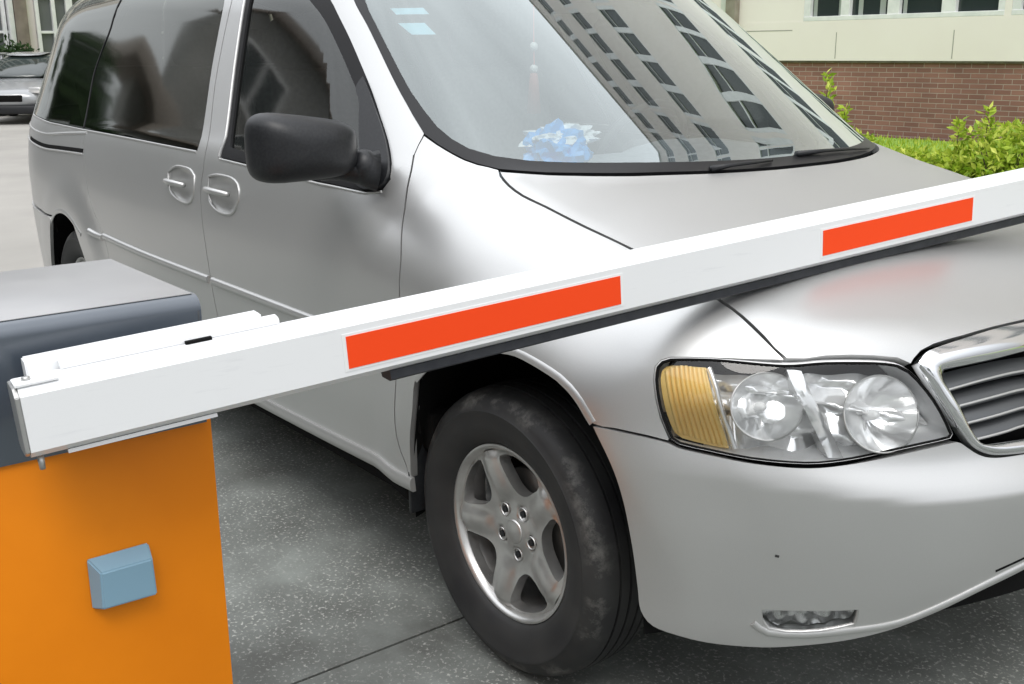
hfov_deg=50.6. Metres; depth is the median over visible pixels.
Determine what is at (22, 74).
parked car
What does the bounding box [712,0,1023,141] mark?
brick building
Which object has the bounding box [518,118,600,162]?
plastic bag
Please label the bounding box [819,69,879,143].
shrub
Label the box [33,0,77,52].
window
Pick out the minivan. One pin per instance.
(810, 456)
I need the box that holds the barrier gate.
[0,168,1023,683]
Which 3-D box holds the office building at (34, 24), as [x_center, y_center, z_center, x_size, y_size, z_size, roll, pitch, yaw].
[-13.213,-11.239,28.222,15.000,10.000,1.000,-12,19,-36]
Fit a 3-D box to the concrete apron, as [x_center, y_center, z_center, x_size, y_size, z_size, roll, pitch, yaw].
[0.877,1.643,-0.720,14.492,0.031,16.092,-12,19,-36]
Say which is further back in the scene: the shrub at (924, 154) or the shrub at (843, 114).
the shrub at (843, 114)
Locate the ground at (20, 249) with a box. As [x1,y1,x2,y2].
[0,114,43,271]
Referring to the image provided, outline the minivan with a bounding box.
[28,0,1023,675]
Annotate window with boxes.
[0,0,8,48]
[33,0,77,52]
[803,0,1005,20]
[1011,0,1023,14]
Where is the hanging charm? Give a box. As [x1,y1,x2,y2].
[527,5,540,113]
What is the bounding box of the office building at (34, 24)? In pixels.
[0,0,77,52]
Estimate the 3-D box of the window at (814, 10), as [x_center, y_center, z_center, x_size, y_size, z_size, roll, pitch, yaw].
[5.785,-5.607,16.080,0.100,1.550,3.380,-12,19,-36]
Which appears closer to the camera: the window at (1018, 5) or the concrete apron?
the concrete apron
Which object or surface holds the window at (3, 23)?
in the office building at (34, 24)
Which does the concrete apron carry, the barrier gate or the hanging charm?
the barrier gate
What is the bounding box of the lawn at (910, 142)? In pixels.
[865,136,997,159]
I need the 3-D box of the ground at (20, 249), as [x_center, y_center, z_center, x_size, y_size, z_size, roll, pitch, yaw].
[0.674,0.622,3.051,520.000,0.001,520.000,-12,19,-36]
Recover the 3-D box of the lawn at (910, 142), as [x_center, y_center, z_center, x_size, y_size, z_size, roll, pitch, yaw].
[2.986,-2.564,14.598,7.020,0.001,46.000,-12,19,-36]
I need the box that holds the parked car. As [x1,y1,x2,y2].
[0,52,50,115]
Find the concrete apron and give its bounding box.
[210,405,1023,683]
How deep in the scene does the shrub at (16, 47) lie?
27.64 m
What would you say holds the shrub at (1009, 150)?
on the lawn at (910, 142)
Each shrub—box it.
[0,34,39,56]
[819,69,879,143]
[891,116,1009,177]
[943,102,1023,177]
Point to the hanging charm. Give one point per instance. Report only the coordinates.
(533, 105)

